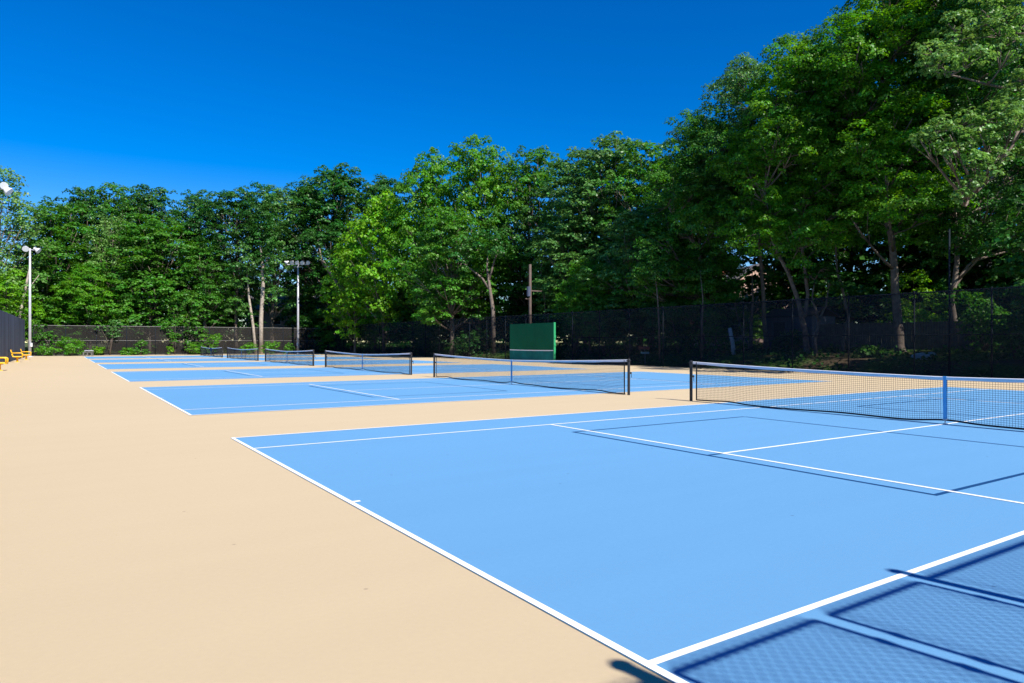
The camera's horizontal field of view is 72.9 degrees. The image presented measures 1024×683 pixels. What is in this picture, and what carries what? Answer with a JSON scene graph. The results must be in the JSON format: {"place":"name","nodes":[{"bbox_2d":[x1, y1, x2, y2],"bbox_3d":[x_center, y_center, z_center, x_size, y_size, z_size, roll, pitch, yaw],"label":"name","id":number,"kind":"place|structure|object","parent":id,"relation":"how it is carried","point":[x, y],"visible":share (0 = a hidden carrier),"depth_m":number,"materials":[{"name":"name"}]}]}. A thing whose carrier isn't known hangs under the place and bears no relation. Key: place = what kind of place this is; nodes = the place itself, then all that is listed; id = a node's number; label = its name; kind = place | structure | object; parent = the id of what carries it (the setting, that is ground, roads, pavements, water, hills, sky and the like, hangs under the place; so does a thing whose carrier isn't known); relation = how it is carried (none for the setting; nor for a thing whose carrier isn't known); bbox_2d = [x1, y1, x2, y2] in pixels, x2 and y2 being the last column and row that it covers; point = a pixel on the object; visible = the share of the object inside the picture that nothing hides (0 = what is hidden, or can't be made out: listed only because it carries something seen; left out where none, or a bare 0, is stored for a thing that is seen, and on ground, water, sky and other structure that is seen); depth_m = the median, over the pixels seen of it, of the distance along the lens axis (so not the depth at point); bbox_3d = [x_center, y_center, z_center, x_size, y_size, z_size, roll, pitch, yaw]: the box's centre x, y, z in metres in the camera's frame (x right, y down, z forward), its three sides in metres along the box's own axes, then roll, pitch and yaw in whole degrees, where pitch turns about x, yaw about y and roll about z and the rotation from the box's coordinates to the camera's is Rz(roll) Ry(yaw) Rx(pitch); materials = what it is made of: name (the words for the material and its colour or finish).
{"place":"outdoors","nodes":[
{"label":"outdoors","id":0,"kind":"place"},
{"bbox_2d":[25,343,789,371],"bbox_3d":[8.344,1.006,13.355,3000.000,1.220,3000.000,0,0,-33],"label":"ground","id":1,"kind":"structure","parent":0,"point":[26,344],"depth_m":88.44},
{"bbox_2d":[0,269,46,340],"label":"broadleaf tree","id":2,"kind":"object","parent":1,"relation":"on","point":[9,300],"visible":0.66,"depth_m":80.10,"materials":[{"name":"green plant"}]},
{"bbox_2d":[0,165,56,316],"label":"broadleaf tree","id":3,"kind":"object","parent":1,"relation":"on","point":[9,245],"visible":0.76,"depth_m":82.65,"materials":[{"name":"green plant"}]},
{"bbox_2d":[6,261,81,344],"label":"broadleaf tree","id":4,"kind":"object","parent":1,"relation":"on","point":[34,311],"visible":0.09,"depth_m":90.17,"materials":[{"name":"green plant"}]},
{"bbox_2d":[34,345,56,355],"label":"shrub","id":5,"kind":"object","parent":1,"relation":"on","point":[48,352],"visible":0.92,"depth_m":79.16,"materials":[{"name":"green plant"}]},
{"bbox_2d":[1,195,108,320],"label":"broadleaf tree","id":6,"kind":"object","parent":1,"relation":"on","point":[56,226],"visible":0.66,"depth_m":88.50,"materials":[{"name":"green plant"}]},
{"bbox_2d":[25,295,92,342],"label":"broadleaf tree","id":7,"kind":"object","parent":1,"relation":"on","point":[45,306],"visible":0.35,"depth_m":86.82,"materials":[{"name":"green plant"}]},
{"bbox_2d":[48,337,88,355],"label":"shrub","id":8,"kind":"object","parent":1,"relation":"on","point":[69,348],"visible":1,"depth_m":79.38,"materials":[{"name":"green plant"}]},
{"bbox_2d":[44,186,129,287],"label":"broadleaf tree","id":9,"kind":"object","parent":1,"relation":"on","point":[88,203],"visible":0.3,"depth_m":96.97,"materials":[{"name":"green plant"}]},
{"bbox_2d":[46,263,134,325],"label":"broadleaf tree","id":10,"kind":"object","parent":1,"relation":"on","point":[83,294],"visible":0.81,"depth_m":86.58,"materials":[{"name":"green plant"}]},
{"bbox_2d":[66,181,151,308],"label":"broadleaf tree","id":11,"kind":"object","parent":1,"relation":"on","point":[112,201],"visible":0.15,"depth_m":99.10,"materials":[{"name":"green plant"}]},
{"bbox_2d":[78,215,144,317],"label":"broadleaf tree","id":12,"kind":"object","parent":1,"relation":"on","point":[110,242],"visible":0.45,"depth_m":91.08,"materials":[{"name":"green plant"}]},
{"bbox_2d":[93,285,147,325],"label":"broadleaf tree","id":13,"kind":"object","parent":1,"relation":"on","point":[116,302],"visible":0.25,"depth_m":89.34,"materials":[{"name":"green plant"}]},
{"bbox_2d":[105,267,191,326],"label":"broadleaf tree","id":14,"kind":"object","parent":1,"relation":"on","point":[135,293],"visible":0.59,"depth_m":89.26,"materials":[{"name":"green plant"}]},
{"bbox_2d":[112,184,187,325],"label":"broadleaf tree","id":15,"kind":"object","parent":1,"relation":"on","point":[150,202],"visible":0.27,"depth_m":98.78,"materials":[{"name":"green plant"}]},
{"bbox_2d":[91,213,229,323],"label":"broadleaf tree","id":16,"kind":"object","parent":1,"relation":"on","point":[143,255],"visible":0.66,"depth_m":90.55,"materials":[{"name":"green plant"}]},
{"bbox_2d":[154,289,209,344],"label":"broadleaf tree","id":17,"kind":"object","parent":1,"relation":"on","point":[183,313],"visible":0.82,"depth_m":88.93,"materials":[{"name":"green plant"}]},
{"bbox_2d":[182,342,208,354],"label":"shrub","id":18,"kind":"object","parent":1,"relation":"on","point":[195,348],"visible":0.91,"depth_m":87.26,"materials":[{"name":"green plant"}]},
{"bbox_2d":[161,189,230,286],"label":"broadleaf tree","id":19,"kind":"object","parent":1,"relation":"on","point":[192,205],"visible":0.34,"depth_m":96.17,"materials":[{"name":"green plant"}]},
{"bbox_2d":[168,239,245,326],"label":"broadleaf tree","id":20,"kind":"object","parent":1,"relation":"on","point":[199,255],"visible":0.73,"depth_m":91.92,"materials":[{"name":"green plant"}]},
{"bbox_2d":[190,275,226,326],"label":"slender tree","id":21,"kind":"object","parent":1,"relation":"on","point":[206,301],"visible":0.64,"depth_m":91.26,"materials":[{"name":"green plant"}]},
{"bbox_2d":[198,333,222,352],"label":"shrub","id":22,"kind":"object","parent":1,"relation":"on","point":[213,338],"visible":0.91,"depth_m":88.21,"materials":[{"name":"green plant"}]},
{"bbox_2d":[172,262,270,326],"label":"broadleaf tree","id":23,"kind":"object","parent":1,"relation":"on","point":[240,323],"visible":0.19,"depth_m":97.31,"materials":[{"name":"green plant"}]},
{"bbox_2d":[181,185,286,326],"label":"broadleaf tree","id":24,"kind":"object","parent":1,"relation":"on","point":[235,221],"visible":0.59,"depth_m":94.54,"materials":[{"name":"green plant"}]},
{"bbox_2d":[214,241,258,353],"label":"slender tree","id":25,"kind":"object","parent":1,"relation":"on","point":[250,268],"visible":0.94,"depth_m":91.56,"materials":[{"name":"green plant"}]},
{"bbox_2d":[231,181,287,353],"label":"slender tree","id":26,"kind":"object","parent":1,"relation":"on","point":[266,223],"visible":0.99,"depth_m":92.33,"materials":[{"name":"green plant"}]},
{"bbox_2d":[234,184,312,327],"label":"broadleaf tree","id":27,"kind":"object","parent":1,"relation":"on","point":[278,199],"visible":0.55,"depth_m":98.86,"materials":[{"name":"green plant"}]},
{"bbox_2d":[246,293,333,327],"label":"tree","id":28,"kind":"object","parent":1,"relation":"on","point":[277,323],"depth_m":113.25,"materials":[{"name":"green plant"}]},
{"bbox_2d":[274,256,332,327],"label":"broadleaf tree","id":29,"kind":"object","parent":1,"relation":"on","point":[303,310],"visible":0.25,"depth_m":103.29,"materials":[{"name":"green plant"}]},
{"bbox_2d":[269,174,341,327],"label":"broadleaf tree","id":30,"kind":"object","parent":1,"relation":"on","point":[302,228],"visible":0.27,"depth_m":101.60,"materials":[{"name":"green plant"}]},
{"bbox_2d":[291,225,352,322],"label":"slender tree","id":31,"kind":"object","parent":1,"relation":"on","point":[318,243],"visible":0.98,"depth_m":91.87,"materials":[{"name":"green plant"}]},
{"bbox_2d":[316,330,336,350],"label":"shrub","id":32,"kind":"object","parent":1,"relation":"on","point":[328,337],"visible":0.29,"depth_m":96.60,"materials":[{"name":"green plant"}]},
{"bbox_2d":[275,162,384,321],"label":"broadleaf tree","id":33,"kind":"object","parent":1,"relation":"on","point":[342,187],"visible":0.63,"depth_m":98.19,"materials":[{"name":"green plant"}]},
{"bbox_2d":[292,267,374,343],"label":"broadleaf tree","id":34,"kind":"object","parent":1,"relation":"on","point":[316,312],"visible":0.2,"depth_m":98.46,"materials":[{"name":"green plant"}]},
{"bbox_2d":[319,232,379,353],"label":"broadleaf tree","id":35,"kind":"object","parent":1,"relation":"on","point":[344,309],"visible":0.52,"depth_m":88.04,"materials":[{"name":"green plant"}]},
{"bbox_2d":[338,292,401,345],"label":"broadleaf tree","id":36,"kind":"object","parent":1,"relation":"on","point":[367,317],"visible":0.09,"depth_m":90.08,"materials":[{"name":"green plant"}]},
{"bbox_2d":[330,189,424,323],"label":"broadleaf tree","id":37,"kind":"object","parent":1,"relation":"on","point":[361,229],"visible":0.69,"depth_m":83.09,"materials":[{"name":"green plant"}]},
{"bbox_2d":[354,172,418,282],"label":"broadleaf tree","id":38,"kind":"object","parent":1,"relation":"on","point":[383,184],"visible":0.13,"depth_m":102.37,"materials":[{"name":"green plant"}]},
{"bbox_2d":[371,277,457,329],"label":"broadleaf tree","id":39,"kind":"object","parent":1,"relation":"on","point":[407,317],"visible":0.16,"depth_m":83.21,"materials":[{"name":"green plant"}]},
{"bbox_2d":[378,146,471,320],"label":"broadleaf tree","id":40,"kind":"object","parent":1,"relation":"on","point":[429,184],"visible":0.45,"depth_m":80.02,"materials":[{"name":"green plant"}]},
{"bbox_2d":[0,221,907,331],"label":"wood","id":41,"kind":"object","parent":1,"relation":"on","point":[65,261],"visible":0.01,"depth_m":92.57,"materials":[{"name":"green plant"}]},
{"bbox_2d":[399,204,511,326],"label":"broadleaf tree","id":42,"kind":"object","parent":1,"relation":"on","point":[452,289],"visible":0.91,"depth_m":69.12,"materials":[{"name":"green plant"}]},
{"bbox_2d":[412,276,505,320],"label":"broadleaf tree","id":43,"kind":"object","parent":1,"relation":"on","point":[459,317],"visible":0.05,"depth_m":79.41,"materials":[{"name":"green plant"}]},
{"bbox_2d":[423,133,539,317],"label":"broadleaf tree","id":44,"kind":"object","parent":1,"relation":"on","point":[485,186],"visible":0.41,"depth_m":75.65,"materials":[{"name":"green plant"}]},
{"bbox_2d":[440,226,525,316],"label":"slender tree","id":45,"kind":"object","parent":1,"relation":"on","point":[499,250],"visible":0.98,"depth_m":66.43,"materials":[{"name":"green plant"}]},
{"bbox_2d":[0,353,1023,682],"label":"beige court surround","id":46,"kind":"object","parent":1,"relation":"on","point":[146,537],"visible":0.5,"depth_m":5.12,"materials":[{"name":"concrete"}]},
{"bbox_2d":[0,310,24,361],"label":"screened fence","id":47,"kind":"object","parent":46,"relation":"on","point":[12,332],"visible":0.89,"depth_m":57.37,"materials":[{"name":"grey fabric"}]},
{"bbox_2d":[22,246,40,356],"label":"lamp pole","id":48,"kind":"object","parent":46,"relation":"on","point":[26,249],"visible":0.95,"depth_m":74.56,"materials":[{"name":"metal"}]},
{"bbox_2d":[33,325,327,355],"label":"tall fence","id":49,"kind":"object","parent":46,"relation":"on","point":[157,338],"visible":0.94,"depth_m":86.98,"materials":[{"name":"black metal"}]},
{"bbox_2d":[31,319,63,348],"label":"creeper","id":50,"kind":"object","parent":49,"relation":"attached to","point":[39,324],"visible":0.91,"depth_m":79.74,"materials":[{"name":"green plant"}]},
{"bbox_2d":[94,319,122,353],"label":"tree","id":51,"kind":"object","parent":49,"relation":"attached to","point":[114,322],"visible":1,"depth_m":83.58,"materials":[{"name":"green plant"}]},
{"bbox_2d":[161,319,181,352],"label":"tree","id":52,"kind":"object","parent":49,"relation":"attached to","point":[167,326],"visible":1,"depth_m":87.09,"materials":[{"name":"green plant"}]},
{"bbox_2d":[86,355,321,358],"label":"blue court","id":53,"kind":"object","parent":46,"relation":"on","point":[110,357],"visible":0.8,"depth_m":76.43,"materials":[{"name":"paint"}]},
{"bbox_2d":[201,347,223,356],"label":"tennis net","id":54,"kind":"object","parent":53,"relation":"on","point":[212,353],"visible":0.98,"depth_m":76.28,"materials":[{"name":"black fabric"}]},
{"bbox_2d":[91,357,375,362],"bbox_3d":[-25.102,1.642,64.320,23.830,0.001,11.030,0,0,-33],"label":"blue court","id":55,"kind":"object","parent":46,"relation":"on","point":[171,360],"visible":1,"depth_m":63.19,"materials":[{"name":"paint"}]},
{"bbox_2d":[227,347,259,360],"bbox_3d":[-25.078,1.100,64.336,0.178,1.091,12.920,0,0,-33],"label":"tennis net","id":56,"kind":"object","parent":55,"relation":"on","point":[257,354],"visible":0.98,"depth_m":63.62,"materials":[{"name":"black fabric"}]},
{"bbox_2d":[97,360,460,368],"bbox_3d":[-16.740,1.629,51.578,23.830,0.001,11.030,0,0,-33],"label":"blue court","id":57,"kind":"object","parent":46,"relation":"on","point":[170,365],"visible":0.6,"depth_m":49.03,"materials":[{"name":"paint"}]},
{"bbox_2d":[265,348,313,365],"bbox_3d":[-16.716,1.088,51.595,0.178,1.091,12.920,0,0,-33],"label":"tennis net","id":58,"kind":"object","parent":57,"relation":"on","point":[292,355],"visible":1,"depth_m":50.60,"materials":[{"name":"black fabric"}]},
{"bbox_2d":[284,261,309,353],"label":"lamp pole","id":59,"kind":"object","parent":46,"relation":"on","point":[297,263],"visible":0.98,"depth_m":94.28,"materials":[{"name":"metal"}]},
{"bbox_2d":[113,364,579,381],"bbox_3d":[-8.379,1.617,38.837,23.830,0.001,11.030,0,0,-33],"label":"blue court","id":60,"kind":"object","parent":46,"relation":"on","point":[133,376],"visible":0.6,"depth_m":36.10,"materials":[{"name":"concrete"}]},
{"bbox_2d":[325,350,412,374],"bbox_3d":[-8.355,1.075,38.853,0.178,1.091,12.920,0,0,-33],"label":"tennis net","id":61,"kind":"object","parent":60,"relation":"on","point":[409,363],"visible":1,"depth_m":37.96,"materials":[{"name":"black fabric"}]},
{"bbox_2d":[141,372,822,414],"bbox_3d":[-0.017,1.605,26.096,23.830,0.001,11.030,0,0,-33],"label":"blue court","id":62,"kind":"object","parent":46,"relation":"on","point":[201,399],"visible":1,"depth_m":22.65,"materials":[{"name":"concrete"}]},
{"bbox_2d":[433,353,631,394],"bbox_3d":[0.007,1.063,26.112,0.178,1.091,12.920,0,0,-33],"label":"tennis net","id":63,"kind":"object","parent":62,"relation":"on","point":[616,370],"visible":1,"depth_m":24.18,"materials":[{"name":"black fabric"}]},
{"bbox_2d":[510,322,555,362],"bbox_3d":[1.734,0.089,55.475,0.586,3.104,6.220,0,0,-33],"label":"practice board","id":64,"kind":"object","parent":46,"relation":"on","point":[533,341],"visible":0.95,"depth_m":55.05,"materials":[{"name":"green paint"}]},
{"bbox_2d":[85,355,1023,682],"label":"white court lines","id":65,"kind":"object","parent":46,"relation":"on","point":[651,663],"visible":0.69,"depth_m":4.87,"materials":[{"name":"paint"}]},
{"bbox_2d":[145,355,1023,495],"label":"dark blue court lines","id":66,"kind":"object","parent":46,"relation":"on","point":[974,485],"visible":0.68,"depth_m":10.28,"materials":[{"name":"paint"}]},
{"bbox_2d":[231,387,1023,682],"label":"blue court","id":67,"kind":"object","parent":46,"relation":"on","point":[647,552],"visible":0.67,"depth_m":6.14,"materials":[{"name":"concrete"}]},
{"bbox_2d":[688,360,1023,429],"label":"tennis net","id":68,"kind":"object","parent":67,"relation":"on","point":[945,379],"visible":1,"depth_m":14.64,"materials":[{"name":"black fabric"}]},
{"bbox_2d":[328,286,1023,378],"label":"tall fence","id":69,"kind":"object","parent":46,"relation":"on","point":[976,332],"visible":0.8,"depth_m":36.72,"materials":[{"name":"black metal"}]},
{"bbox_2d":[475,264,557,316],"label":"broadleaf tree","id":70,"kind":"object","parent":1,"relation":"on","point":[519,309],"visible":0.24,"depth_m":73.45,"materials":[{"name":"green plant"}]},
{"bbox_2d":[474,145,571,310],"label":"broadleaf tree","id":71,"kind":"object","parent":1,"relation":"on","point":[527,178],"visible":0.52,"depth_m":72.40,"materials":[{"name":"green plant"}]},
{"bbox_2d":[525,264,541,314],"bbox_3d":[1.881,-2.632,60.713,1.746,8.201,0.401,0,0,-42],"label":"utility pole","id":72,"kind":"object","parent":1,"relation":"on","point":[529,290],"visible":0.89,"depth_m":60.40,"materials":[{"name":"brown wood"}]},
{"bbox_2d":[522,207,610,313],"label":"broadleaf tree","id":73,"kind":"object","parent":1,"relation":"on","point":[556,245],"visible":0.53,"depth_m":62.77,"materials":[{"name":"green plant"}]},
{"bbox_2d":[514,146,623,304],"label":"broadleaf tree","id":74,"kind":"object","parent":1,"relation":"on","point":[570,169],"visible":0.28,"depth_m":66.80,"materials":[{"name":"green plant"}]},
{"bbox_2d":[551,259,630,312],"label":"broadleaf tree","id":75,"kind":"object","parent":1,"relation":"on","point":[580,288],"visible":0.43,"depth_m":55.30,"materials":[{"name":"green plant"}]},
{"bbox_2d":[544,130,652,305],"bbox_3d":[9.045,-9.211,64.108,12.284,20.120,11.660,0,0,37],"label":"broadleaf tree","id":76,"kind":"object","parent":1,"relation":"on","point":[606,155],"visible":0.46,"depth_m":62.54,"materials":[{"name":"green plant"}]},
{"bbox_2d":[576,207,697,309],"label":"broadleaf tree","id":77,"kind":"object","parent":1,"relation":"on","point":[621,253],"visible":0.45,"depth_m":53.09,"materials":[{"name":"green plant"}]},
{"bbox_2d":[583,139,704,296],"bbox_3d":[11.914,-8.338,59.825,10.935,18.353,10.085,0,0,-3],"label":"broadleaf tree","id":78,"kind":"object","parent":1,"relation":"on","point":[654,166],"visible":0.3,"depth_m":59.12,"materials":[{"name":"green plant"}]},
{"bbox_2d":[629,241,675,306],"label":"slender tree","id":79,"kind":"object","parent":1,"relation":"on","point":[667,271],"visible":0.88,"depth_m":45.55,"materials":[{"name":"green plant"}]},
{"bbox_2d":[640,294,699,307],"bbox_3d":[11.924,-1.189,50.175,6.674,4.361,4.824,0,0,-33],"label":"shrub","id":80,"kind":"object","parent":1,"relation":"on","point":[666,303],"visible":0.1,"depth_m":49.19,"materials":[{"name":"green plant"}]},
{"bbox_2d":[603,105,759,307],"bbox_3d":[13.127,-7.959,50.103,11.900,18.395,12.088,0,0,-6],"label":"maple tree","id":81,"kind":"object","parent":1,"relation":"on","point":[688,227],"visible":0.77,"depth_m":47.98,"materials":[{"name":"green plant"}]},
{"bbox_2d":[680,256,751,303],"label":"broadleaf tree","id":82,"kind":"object","parent":1,"relation":"on","point":[744,294],"visible":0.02,"depth_m":61.36,"materials":[{"name":"green plant"}]},
{"bbox_2d":[682,52,804,300],"bbox_3d":[16.554,-9.793,48.008,10.745,21.631,9.022,0,0,-33],"label":"maple tree","id":83,"kind":"object","parent":1,"relation":"on","point":[733,85],"visible":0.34,"depth_m":46.39,"materials":[{"name":"green plant"}]},
{"bbox_2d":[765,273,820,299],"bbox_3d":[22.438,-2.555,57.940,6.689,6.248,5.359,0,0,-7],"label":"shrub","id":84,"kind":"object","parent":1,"relation":"on","point":[777,285],"visible":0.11,"depth_m":57.29,"materials":[{"name":"green plant"}]},
{"bbox_2d":[705,26,881,298],"bbox_3d":[18.070,-9.204,42.298,11.970,21.005,10.226,0,0,-33],"label":"maple tree","id":85,"kind":"object","parent":1,"relation":"on","point":[794,139],"visible":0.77,"depth_m":40.68,"materials":[{"name":"green plant"}]},
{"bbox_2d":[712,188,874,301],"bbox_3d":[24.324,-6.457,59.853,13.789,14.723,14.437,0,0,17],"label":"broadleaf tree","id":86,"kind":"object","parent":1,"relation":"on","point":[770,272],"visible":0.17,"depth_m":57.17,"materials":[{"name":"green plant"}]},
{"bbox_2d":[795,260,846,297],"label":"maple tree","id":87,"kind":"object","parent":1,"relation":"on","point":[817,274],"visible":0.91,"depth_m":41.94,"materials":[{"name":"green plant"}]},
{"bbox_2d":[785,100,883,295],"bbox_3d":[20.678,-6.762,43.059,8.051,15.651,6.316,0,0,-33],"label":"maple tree","id":88,"kind":"object","parent":1,"relation":"on","point":[855,241],"visible":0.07,"depth_m":42.52,"materials":[{"name":"green plant"}]},
{"bbox_2d":[786,207,951,297],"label":"broadleaf tree","id":89,"kind":"object","parent":1,"relation":"on","point":[867,281],"visible":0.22,"depth_m":54.51,"materials":[{"name":"green plant"}]},
{"bbox_2d":[795,0,980,292],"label":"maple tree","id":90,"kind":"object","parent":1,"relation":"on","point":[866,48],"visible":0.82,"depth_m":37.54,"materials":[{"name":"green plant"}]},
{"bbox_2d":[886,270,934,293],"bbox_3d":[29.412,-2.372,50.073,6.896,5.886,4.870,0,0,-33],"label":"shrub","id":91,"kind":"object","parent":1,"relation":"on","point":[920,281],"visible":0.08,"depth_m":50.00,"materials":[{"name":"green plant"}]},
{"bbox_2d":[851,186,1013,294],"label":"broadleaf tree","id":92,"kind":"object","parent":1,"relation":"on","point":[944,267],"visible":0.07,"depth_m":53.10,"materials":[{"name":"green plant"}]},
{"bbox_2d":[868,54,1012,256],"bbox_3d":[34.385,-11.927,57.867,11.000,25.864,13.216,0,0,-24],"label":"broadleaf tree","id":93,"kind":"object","parent":1,"relation":"on","point":[978,160],"visible":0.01,"depth_m":56.08,"materials":[{"name":"green plant"}]},
{"bbox_2d":[918,272,966,290],"bbox_3d":[32.222,-2.317,51.952,5.495,5.743,4.047,0,0,-33],"label":"shrub","id":94,"kind":"object","parent":1,"relation":"on","point":[933,287],"visible":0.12,"depth_m":51.26,"materials":[{"name":"green plant"}]},
{"bbox_2d":[873,0,1023,289],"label":"maple tree","id":95,"kind":"object","parent":1,"relation":"on","point":[961,234],"visible":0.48,"depth_m":37.91,"materials":[{"name":"green plant"}]},
{"bbox_2d":[897,167,1023,291],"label":"broadleaf tree","id":96,"kind":"object","parent":1,"relation":"on","point":[985,267],"visible":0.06,"depth_m":51.43,"materials":[{"name":"green plant"}]},
{"bbox_2d":[905,0,1023,206],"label":"maple tree","id":97,"kind":"object","parent":1,"relation":"on","point":[955,56],"visible":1,"depth_m":29.60,"materials":[{"name":"green plant"}]},
{"bbox_2d":[937,167,1023,288],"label":"broadleaf tree","id":98,"kind":"object","parent":1,"relation":"on","point":[996,278],"visible":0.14,"depth_m":49.68,"materials":[{"name":"green plant"}]},
{"bbox_2d":[959,20,1023,185],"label":"broadleaf tree","id":99,"kind":"object","parent":1,"relation":"on","point":[1018,50],"visible":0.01,"depth_m":53.43,"materials":[{"name":"green plant"}]},
{"bbox_2d":[980,179,1023,286],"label":"broadleaf tree","id":100,"kind":"object","parent":1,"relation":"on","point":[1013,270],"visible":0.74,"depth_m":29.78,"materials":[{"name":"green plant"}]},
{"bbox_2d":[0,0,1023,342],"label":"sky","id":101,"kind":"structure","parent":0,"point":[178,95],"materials":[{"name":"blue"}]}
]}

